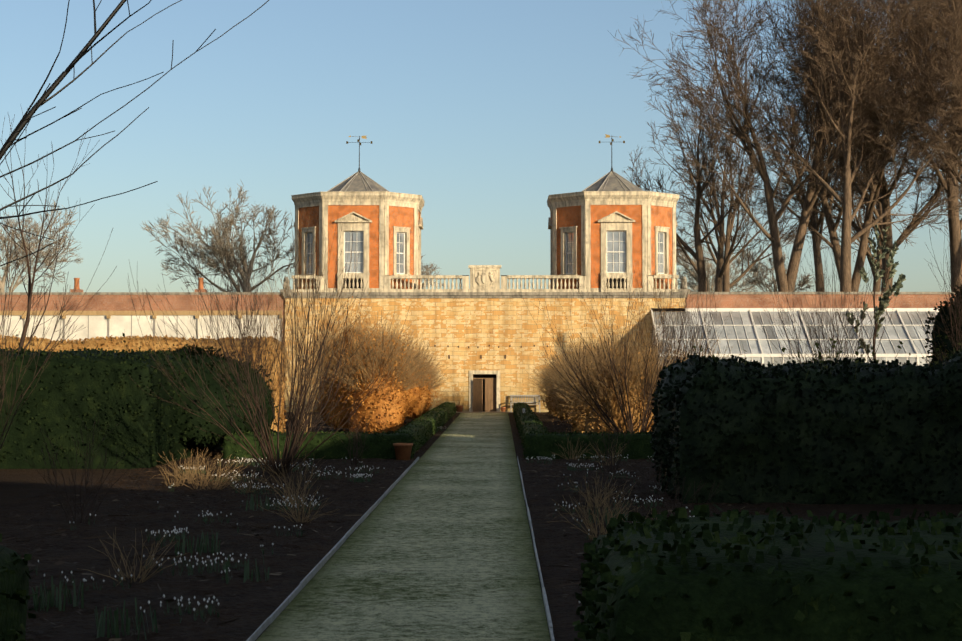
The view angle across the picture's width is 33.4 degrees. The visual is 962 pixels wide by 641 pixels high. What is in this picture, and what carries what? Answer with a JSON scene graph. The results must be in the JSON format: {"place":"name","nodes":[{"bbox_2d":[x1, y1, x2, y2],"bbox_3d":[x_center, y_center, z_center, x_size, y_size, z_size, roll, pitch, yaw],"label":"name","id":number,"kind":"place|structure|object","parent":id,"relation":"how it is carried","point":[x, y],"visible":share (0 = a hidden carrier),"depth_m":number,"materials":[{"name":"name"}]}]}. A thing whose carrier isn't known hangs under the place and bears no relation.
{"place":"outdoors","nodes":[
{"label":"outdoors","id":0,"kind":"place"},
{"bbox_2d":[0,0,268,265],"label":"branch","id":1,"kind":"object","parent":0,"point":[23,122],"visible":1,"depth_m":17.28,"materials":[{"name":"bark"},{"name":"wood"}]},
{"bbox_2d":[0,458,415,640],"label":"bed soil","id":2,"kind":"structure","parent":0,"point":[253,615],"depth_m":20.88,"materials":[{"name":"brown soil"}]},
{"bbox_2d":[31,413,141,523],"bbox_3d":[-6.024,2.192,23.675,1.673,1.621,1.259,1,-2,-36],"label":"woody shrub","id":3,"kind":"object","parent":2,"relation":"on","point":[82,510],"visible":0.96,"depth_m":23.57,"materials":[{"name":"brown plant"}]},
{"bbox_2d":[77,527,186,585],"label":"dried clump","id":4,"kind":"object","parent":2,"relation":"on","point":[140,571],"visible":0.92,"depth_m":17.05,"materials":[{"name":"brown plant"}]},
{"bbox_2d":[160,464,196,486],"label":"dried clump","id":5,"kind":"object","parent":2,"relation":"on","point":[179,482],"visible":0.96,"depth_m":30.80,"materials":[{"name":"beige plant"}]},
{"bbox_2d":[159,457,199,483],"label":"dried clump","id":6,"kind":"object","parent":2,"relation":"on","point":[186,471],"visible":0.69,"depth_m":31.77,"materials":[{"name":"beige plant"}]},
{"bbox_2d":[150,447,214,479],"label":"dried stems","id":7,"kind":"object","parent":2,"relation":"on","point":[184,463],"visible":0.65,"depth_m":32.55,"materials":[{"name":"beige plant"}]},
{"bbox_2d":[169,456,224,489],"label":"dried clump","id":8,"kind":"object","parent":2,"relation":"on","point":[194,487],"visible":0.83,"depth_m":30.25,"materials":[{"name":"beige plant"}]},
{"bbox_2d":[181,455,227,485],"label":"dried clump","id":9,"kind":"object","parent":2,"relation":"on","point":[199,473],"visible":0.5,"depth_m":31.10,"materials":[{"name":"beige plant"}]},
{"bbox_2d":[177,452,248,489],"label":"dried stems","id":10,"kind":"object","parent":2,"relation":"on","point":[220,486],"visible":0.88,"depth_m":30.07,"materials":[{"name":"brown plant"}]},
{"bbox_2d":[221,469,268,492],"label":"dried clump","id":11,"kind":"object","parent":2,"relation":"on","point":[247,490],"visible":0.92,"depth_m":29.41,"materials":[{"name":"brown plant"}]},
{"bbox_2d":[127,205,409,475],"bbox_3d":[-4.575,0.411,34.005,5.436,5.833,5.308,1,-2,-19],"label":"bare shrub","id":12,"kind":"object","parent":2,"relation":"on","point":[287,457],"visible":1,"depth_m":33.80,"materials":[{"name":"brown plant"}]},
{"bbox_2d":[248,451,325,505],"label":"dried stems","id":13,"kind":"object","parent":2,"relation":"on","point":[288,492],"visible":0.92,"depth_m":26.57,"materials":[{"name":"brown plant"}]},
{"bbox_2d":[258,483,339,522],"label":"dried clump","id":14,"kind":"object","parent":2,"relation":"on","point":[299,514],"visible":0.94,"depth_m":23.57,"materials":[{"name":"brown plant"}]},
{"bbox_2d":[27,493,626,640],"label":"bulb foliage","id":15,"kind":"object","parent":2,"relation":"on","point":[101,630],"visible":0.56,"depth_m":15.09,"materials":[{"name":"green plant"}]},
{"bbox_2d":[338,416,371,465],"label":"woody shrub","id":16,"kind":"object","parent":2,"relation":"on","point":[355,458],"visible":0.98,"depth_m":37.63,"materials":[{"name":"brown plant"}]},
{"bbox_2d":[393,443,412,459],"bbox_3d":[-1.951,3.289,40.152,0.504,0.420,0.491,0,-2,1],"label":"plant pot","id":17,"kind":"object","parent":2,"relation":"on","point":[402,451],"visible":0.98,"depth_m":39.98,"materials":[{"name":"ceramic"}]},
{"bbox_2d":[256,413,549,640],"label":"path grass","id":18,"kind":"structure","parent":0,"point":[437,544],"depth_m":18.71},
{"bbox_2d":[246,456,554,640],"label":"path edging","id":19,"kind":"object","parent":18,"relation":"on","point":[264,625],"visible":0.96,"depth_m":17.78,"materials":[{"name":"grey stone"}]},
{"bbox_2d":[0,412,961,640],"bbox_3d":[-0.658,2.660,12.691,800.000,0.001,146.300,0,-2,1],"label":"lawn","id":20,"kind":"structure","parent":0,"point":[16,484],"depth_m":32.82,"materials":[{"name":"green plant"}]},
{"bbox_2d":[0,534,37,640],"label":"box hedge","id":21,"kind":"object","parent":20,"relation":"on","point":[14,583],"visible":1,"depth_m":6.80,"materials":[{"name":"green plant"}]},
{"bbox_2d":[0,107,98,351],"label":"tree","id":22,"kind":"object","parent":20,"relation":"on","point":[29,294],"visible":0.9,"depth_m":41.12,"materials":[{"name":"brown plant"}]},
{"bbox_2d":[0,209,116,449],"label":"bare shrub","id":23,"kind":"object","parent":20,"relation":"on","point":[3,388],"visible":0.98,"depth_m":26.97,"materials":[{"name":"brown plant"}]},
{"bbox_2d":[0,333,223,468],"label":"yew hedge","id":24,"kind":"object","parent":20,"relation":"on","point":[71,386],"visible":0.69,"depth_m":36.69,"materials":[{"name":"green plant"}]},
{"bbox_2d":[0,344,280,460],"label":"yew bush","id":25,"kind":"object","parent":20,"relation":"on","point":[189,422],"visible":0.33,"depth_m":40.95,"materials":[{"name":"green plant"}]},
{"bbox_2d":[0,334,286,432],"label":"beech hedge","id":26,"kind":"object","parent":20,"relation":"on","point":[134,343],"visible":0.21,"depth_m":54.84,"materials":[{"name":"brown plant"}]},
{"bbox_2d":[157,223,298,394],"bbox_3d":[-6.858,0.429,44.218,3.918,6.401,3.126,0,-2,1],"label":"bare shrub","id":27,"kind":"object","parent":20,"relation":"on","point":[246,332],"visible":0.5,"depth_m":43.70,"materials":[{"name":"brown plant"}]},
{"bbox_2d":[240,214,370,433],"bbox_3d":[-5.708,0.104,52.488,3.783,7.553,3.424,-1,-2,39],"label":"bare shrub","id":28,"kind":"object","parent":20,"relation":"on","point":[289,343],"visible":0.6,"depth_m":52.11,"materials":[{"name":"brown plant"}]},
{"bbox_2d":[222,430,414,458],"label":"box hedge","id":29,"kind":"object","parent":20,"relation":"on","point":[380,445],"visible":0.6,"depth_m":40.58,"materials":[{"name":"green plant"}]},
{"bbox_2d":[35,423,694,622],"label":"snowdrops","id":30,"kind":"object","parent":20,"relation":"on","point":[232,559],"visible":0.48,"depth_m":25.22,"materials":[{"name":"white plant"}]},
{"bbox_2d":[289,296,453,433],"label":"beech bushes","id":31,"kind":"object","parent":20,"relation":"on","point":[389,405],"visible":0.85,"depth_m":57.94,"materials":[{"name":"brown plant"}]},
{"bbox_2d":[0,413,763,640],"bbox_3d":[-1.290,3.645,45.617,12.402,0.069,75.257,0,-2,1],"label":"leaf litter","id":32,"kind":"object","parent":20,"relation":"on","point":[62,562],"visible":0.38,"depth_m":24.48,"materials":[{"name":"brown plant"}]},
{"bbox_2d":[392,402,456,453],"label":"box hedge","id":33,"kind":"object","parent":20,"relation":"on","point":[422,429],"visible":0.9,"depth_m":54.29,"materials":[{"name":"green plant"}]},
{"bbox_2d":[429,390,458,407],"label":"shrub","id":34,"kind":"object","parent":20,"relation":"on","point":[441,399],"depth_m":85.00,"materials":[{"name":"brown plant"}]},
{"bbox_2d":[456,405,462,411],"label":"flower pot","id":35,"kind":"object","parent":20,"relation":"on","point":[459,408],"depth_m":84.93,"materials":[{"name":"ceramic"}]},
{"bbox_2d":[449,384,466,405],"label":"shrub","id":36,"kind":"object","parent":35,"relation":"on","point":[456,402],"depth_m":85.07,"materials":[{"name":"brown plant"}]},
{"bbox_2d":[0,294,955,409],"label":"brick garden wall","id":37,"kind":"structure","parent":20,"relation":"on","point":[125,303],"depth_m":85.95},
{"bbox_2d":[0,311,282,341],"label":"white wall","id":38,"kind":"structure","parent":37,"relation":"attached to","point":[102,324],"depth_m":85.95,"materials":[{"name":"white paint"}]},
{"bbox_2d":[0,292,950,294],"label":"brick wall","id":39,"kind":"structure","parent":37,"relation":"on","point":[125,293],"depth_m":85.91,"materials":[{"name":"brick"}]},
{"bbox_2d":[70,278,206,291],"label":"chimney pots","id":40,"kind":"object","parent":39,"relation":"on","point":[78,289],"visible":0.75,"depth_m":86.21,"materials":[{"name":"ceramic"}]},
{"bbox_2d":[469,370,499,411],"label":"door surround","id":41,"kind":"object","parent":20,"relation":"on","point":[472,372],"visible":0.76,"depth_m":85.50,"materials":[{"name":"beige stone"}]},
{"bbox_2d":[285,298,684,411],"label":"stone terrace wall","id":42,"kind":"structure","parent":20,"relation":"on","point":[483,324],"depth_m":85.62,"materials":[{"name":"beige"}]},
{"bbox_2d":[283,292,687,297],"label":"cornice","id":43,"kind":"structure","parent":42,"relation":"on","point":[484,294],"depth_m":85.59,"materials":[{"name":"stone"}]},
{"bbox_2d":[280,276,290,291],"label":"lion statue","id":44,"kind":"object","parent":43,"relation":"on","point":[286,282],"visible":0.83,"depth_m":85.82,"materials":[{"name":"stone"}]},
{"bbox_2d":[468,265,500,291],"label":"carved stone panel","id":45,"kind":"object","parent":43,"relation":"on","point":[484,278],"visible":1,"depth_m":85.63,"materials":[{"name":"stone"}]},
{"bbox_2d":[291,275,678,291],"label":"balustrade","id":46,"kind":"object","parent":43,"relation":"on","point":[464,284],"visible":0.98,"depth_m":85.68,"materials":[{"name":"stone"}]},
{"bbox_2d":[679,276,689,291],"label":"lion statue","id":47,"kind":"object","parent":43,"relation":"on","point":[684,280],"visible":0.96,"depth_m":85.56,"materials":[{"name":"stone"}]},
{"bbox_2d":[434,345,547,358],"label":"putlog holes","id":48,"kind":"object","parent":42,"relation":"attached to","point":[478,347],"depth_m":85.57,"materials":[{"name":"brown metal"}]},
{"bbox_2d":[473,378,496,411],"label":"garden door","id":49,"kind":"structure","parent":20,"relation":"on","point":[490,394],"depth_m":85.67,"materials":[{"name":"brown wood"}]},
{"bbox_2d":[510,395,540,411],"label":"garden bench","id":50,"kind":"object","parent":20,"relation":"on","point":[511,400],"visible":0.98,"depth_m":85.22,"materials":[{"name":"grey wood"}]},
{"bbox_2d":[512,402,548,447],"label":"box hedge","id":51,"kind":"object","parent":20,"relation":"on","point":[528,421],"visible":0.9,"depth_m":55.32,"materials":[{"name":"green plant"}]},
{"bbox_2d":[523,431,654,458],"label":"box hedge","id":52,"kind":"object","parent":20,"relation":"on","point":[540,444],"visible":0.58,"depth_m":40.51,"materials":[{"name":"green plant"}]},
{"bbox_2d":[523,314,734,433],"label":"beech bushes","id":53,"kind":"object","parent":20,"relation":"on","point":[560,406],"visible":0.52,"depth_m":46.72,"materials":[{"name":"brown plant"}]},
{"bbox_2d":[523,251,734,433],"bbox_3d":[4.159,0.830,45.330,5.967,5.688,4.936,0,-2,1],"label":"bare shrub","id":54,"kind":"object","parent":20,"relation":"on","point":[643,422],"visible":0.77,"depth_m":44.81,"materials":[{"name":"brown plant"}]},
{"bbox_2d":[609,257,676,364],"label":"bare shrub","id":55,"kind":"object","parent":20,"relation":"on","point":[638,315],"visible":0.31,"depth_m":65.63,"materials":[{"name":"brown plant"}]},
{"bbox_2d":[622,250,724,378],"bbox_3d":[6.209,0.631,51.602,3.796,6.448,3.516,-1,-2,30],"label":"bare shrub","id":56,"kind":"object","parent":20,"relation":"on","point":[693,337],"visible":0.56,"depth_m":51.49,"materials":[{"name":"brown plant"}]},
{"bbox_2d":[651,308,939,366],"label":"greenhouse","id":57,"kind":"object","parent":20,"relation":"on","point":[743,324],"visible":0.25,"depth_m":83.39,"materials":[{"name":"glass"}]},
{"bbox_2d":[650,335,961,504],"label":"evergreen hedge","id":58,"kind":"object","parent":20,"relation":"on","point":[857,430],"visible":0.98,"depth_m":27.10,"materials":[{"name":"green plant"}]},
{"bbox_2d":[741,209,895,363],"bbox_3d":[9.905,0.188,46.429,4.512,7.027,6.371,0,-2,1],"label":"bare shrub","id":59,"kind":"object","parent":20,"relation":"on","point":[822,307],"visible":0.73,"depth_m":46.67,"materials":[{"name":"brown plant"}]},
{"bbox_2d":[845,225,905,362],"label":"tree","id":60,"kind":"object","parent":20,"relation":"on","point":[883,303],"visible":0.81,"depth_m":70.58,"materials":[{"name":"green plant"}]},
{"bbox_2d":[908,221,961,365],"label":"bare shrub","id":61,"kind":"object","parent":20,"relation":"on","point":[958,300],"visible":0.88,"depth_m":43.36,"materials":[{"name":"brown plant"}]},
{"bbox_2d":[920,284,961,366],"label":"yew tree","id":62,"kind":"object","parent":20,"relation":"on","point":[944,337],"visible":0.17,"depth_m":49.43,"materials":[{"name":"green plant"}]},
{"bbox_2d":[938,348,961,365],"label":"evergreen hedge","id":63,"kind":"object","parent":20,"relation":"on","point":[955,357],"visible":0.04,"depth_m":37.09,"materials":[{"name":"green plant"}]},
{"bbox_2d":[0,0,961,291],"label":"sky","id":64,"kind":"structure","parent":0,"point":[485,111],"materials":[{"name":"blue"}]},
{"bbox_2d":[456,412,512,412],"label":"door threshold paving","id":65,"kind":"structure","parent":0,"point":[484,412],"depth_m":83.90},
{"bbox_2d":[519,458,845,640],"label":"bed soil","id":66,"kind":"structure","parent":0,"point":[557,550],"depth_m":25.86,"materials":[{"name":"brown soil"}]},
{"bbox_2d":[551,434,588,459],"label":"dried stems","id":67,"kind":"object","parent":66,"relation":"on","point":[573,457],"visible":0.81,"depth_m":39.65,"materials":[{"name":"plant"}]},
{"bbox_2d":[564,473,621,507],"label":"dried clump","id":68,"kind":"object","parent":66,"relation":"on","point":[597,497],"visible":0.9,"depth_m":26.28,"materials":[{"name":"plant"}]},
{"bbox_2d":[555,481,634,533],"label":"dried clump","id":69,"kind":"object","parent":66,"relation":"on","point":[608,519],"visible":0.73,"depth_m":22.00,"materials":[{"name":"brown plant"}]},
{"bbox_2d":[551,488,641,539],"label":"dried clump","id":70,"kind":"object","parent":66,"relation":"on","point":[595,532],"visible":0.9,"depth_m":21.04,"materials":[{"name":"brown plant"}]},
{"bbox_2d":[575,440,625,464],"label":"dried clump","id":71,"kind":"object","parent":66,"relation":"on","point":[604,459],"visible":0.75,"depth_m":37.10,"materials":[{"name":"brown plant"}]},
{"bbox_2d":[577,418,638,472],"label":"woody shrub","id":72,"kind":"object","parent":66,"relation":"on","point":[610,460],"visible":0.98,"depth_m":35.01,"materials":[{"name":"brown plant"}]},
{"bbox_2d":[612,459,720,519],"bbox_3d":[2.206,2.313,19.865,1.301,1.145,1.241,1,-2,-29],"label":"clump","id":73,"kind":"object","parent":66,"relation":"on","point":[676,495],"visible":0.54,"depth_m":19.97,"materials":[{"name":"plant"}]},
{"bbox_2d":[573,504,961,640],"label":"box hedge","id":74,"kind":"object","parent":66,"relation":"on","point":[734,575],"visible":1,"depth_m":5.29,"materials":[{"name":"green plant"}]},
{"label":"upper ground","id":75,"kind":"structure","parent":0,"visible":0},
{"bbox_2d":[0,200,82,291],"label":"tree","id":76,"kind":"object","parent":75,"relation":"on","point":[48,259],"visible":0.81,"depth_m":175.95,"materials":[{"name":"brown plant"}]},
{"bbox_2d":[139,181,294,291],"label":"oak tree","id":77,"kind":"object","parent":75,"relation":"on","point":[211,249],"visible":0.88,"depth_m":164.16,"materials":[{"name":"brown plant"}]},
{"bbox_2d":[291,191,424,291],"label":"pavilion","id":78,"kind":"structure","parent":75,"relation":"on","point":[383,228],"depth_m":85.95,"materials":[{"name":"brick"}]},
{"bbox_2d":[327,171,388,191],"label":"pavilion roof","id":79,"kind":"structure","parent":78,"relation":"on","point":[358,181],"depth_m":88.28,"materials":[{"name":"grey metal"}]},
{"bbox_2d":[346,135,371,171],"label":"weather vane","id":80,"kind":"object","parent":78,"relation":"on","point":[358,140],"visible":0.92,"depth_m":89.35,"materials":[{"name":"grey metal"}]},
{"bbox_2d":[421,254,443,288],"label":"tree","id":81,"kind":"object","parent":75,"relation":"on","point":[424,271],"visible":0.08,"depth_m":215.37,"materials":[{"name":"brown plant"}]},
{"bbox_2d":[547,191,679,291],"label":"pavilion","id":82,"kind":"structure","parent":75,"relation":"on","point":[600,231],"depth_m":85.78,"materials":[{"name":"brick"}]},
{"bbox_2d":[599,134,624,170],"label":"weather vane","id":83,"kind":"object","parent":82,"relation":"on","point":[608,136],"visible":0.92,"depth_m":89.16,"materials":[{"name":"grey metal"}]},
{"bbox_2d":[583,171,643,190],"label":"pavilion roof","id":84,"kind":"structure","parent":82,"relation":"on","point":[611,181],"depth_m":88.11,"materials":[{"name":"grey metal"}]},
{"bbox_2d":[622,147,693,259],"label":"tree","id":85,"kind":"object","parent":75,"relation":"on","point":[645,185],"visible":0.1,"depth_m":173.15,"materials":[{"name":"brown plant"}]},
{"bbox_2d":[626,73,762,291],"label":"tree","id":86,"kind":"object","parent":75,"relation":"on","point":[698,255],"visible":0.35,"depth_m":127.64,"materials":[{"name":"brown plant"}]},
{"bbox_2d":[646,89,769,291],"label":"tree","id":87,"kind":"object","parent":75,"relation":"on","point":[721,263],"visible":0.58,"depth_m":149.00,"materials":[{"name":"brown plant"}]},
{"bbox_2d":[676,235,763,291],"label":"tree","id":88,"kind":"object","parent":75,"relation":"on","point":[694,274],"visible":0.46,"depth_m":198.37,"materials":[{"name":"brown plant"}]},
{"bbox_2d":[673,101,833,291],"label":"tree","id":89,"kind":"object","parent":75,"relation":"on","point":[727,285],"visible":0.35,"depth_m":164.22,"materials":[{"name":"brown plant"}]},
{"bbox_2d":[733,245,814,291],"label":"tree","id":90,"kind":"object","parent":75,"relation":"on","point":[755,281],"visible":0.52,"depth_m":174.40,"materials":[{"name":"brown plant"}]},
{"bbox_2d":[610,0,961,291],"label":"tree","id":91,"kind":"object","parent":75,"relation":"on","point":[820,142],"visible":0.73,"depth_m":109.27,"materials":[{"name":"brown plant"}]},
{"bbox_2d":[727,53,868,291],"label":"tree","id":92,"kind":"object","parent":75,"relation":"on","point":[817,227],"visible":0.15,"depth_m":134.42,"materials":[{"name":"brown plant"}]},
{"bbox_2d":[685,0,961,291],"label":"tree","id":93,"kind":"object","parent":75,"relation":"on","point":[833,227],"visible":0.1,"depth_m":114.36,"materials":[{"name":"brown plant"}]},
{"bbox_2d":[721,0,961,291],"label":"tree","id":94,"kind":"object","parent":75,"relation":"on","point":[848,216],"visible":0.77,"depth_m":105.66,"materials":[{"name":"brown plant"}]},
{"bbox_2d":[799,136,915,291],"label":"tree","id":95,"kind":"object","parent":75,"relation":"on","point":[878,284],"visible":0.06,"depth_m":158.81,"materials":[{"name":"brown plant"}]},
{"bbox_2d":[777,0,961,291],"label":"tree","id":96,"kind":"object","parent":75,"relation":"on","point":[885,201],"visible":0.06,"depth_m":121.42,"materials":[{"name":"brown plant"}]},
{"bbox_2d":[810,114,960,268],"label":"tree","id":97,"kind":"object","parent":75,"relation":"on","point":[877,215],"visible":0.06,"depth_m":141.17,"materials":[{"name":"brown plant"}]},
{"bbox_2d":[831,0,961,207],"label":"tree","id":98,"kind":"object","parent":75,"relation":"on","point":[933,96],"visible":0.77,"depth_m":104.93,"materials":[{"name":"brown plant"}]},
{"bbox_2d":[853,0,961,291],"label":"tree","id":99,"kind":"object","parent":75,"relation":"on","point":[955,229],"visible":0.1,"depth_m":112.27,"materials":[{"name":"brown plant"}]},
{"bbox_2d":[868,1,961,209],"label":"tree","id":100,"kind":"object","parent":75,"relation":"on","point":[926,147],"visible":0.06,"depth_m":122.08,"materials":[{"name":"brown plant"}]},
{"bbox_2d":[904,135,961,210],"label":"tree","id":101,"kind":"object","parent":75,"relation":"on","point":[935,186],"visible":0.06,"depth_m":128.73,"materials":[{"name":"brown plant"}]},
{"bbox_2d":[934,170,961,247],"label":"tree","id":102,"kind":"object","parent":75,"relation":"on","point":[948,227],"visible":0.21,"depth_m":147.90,"materials":[{"name":"brown plant"}]}
]}

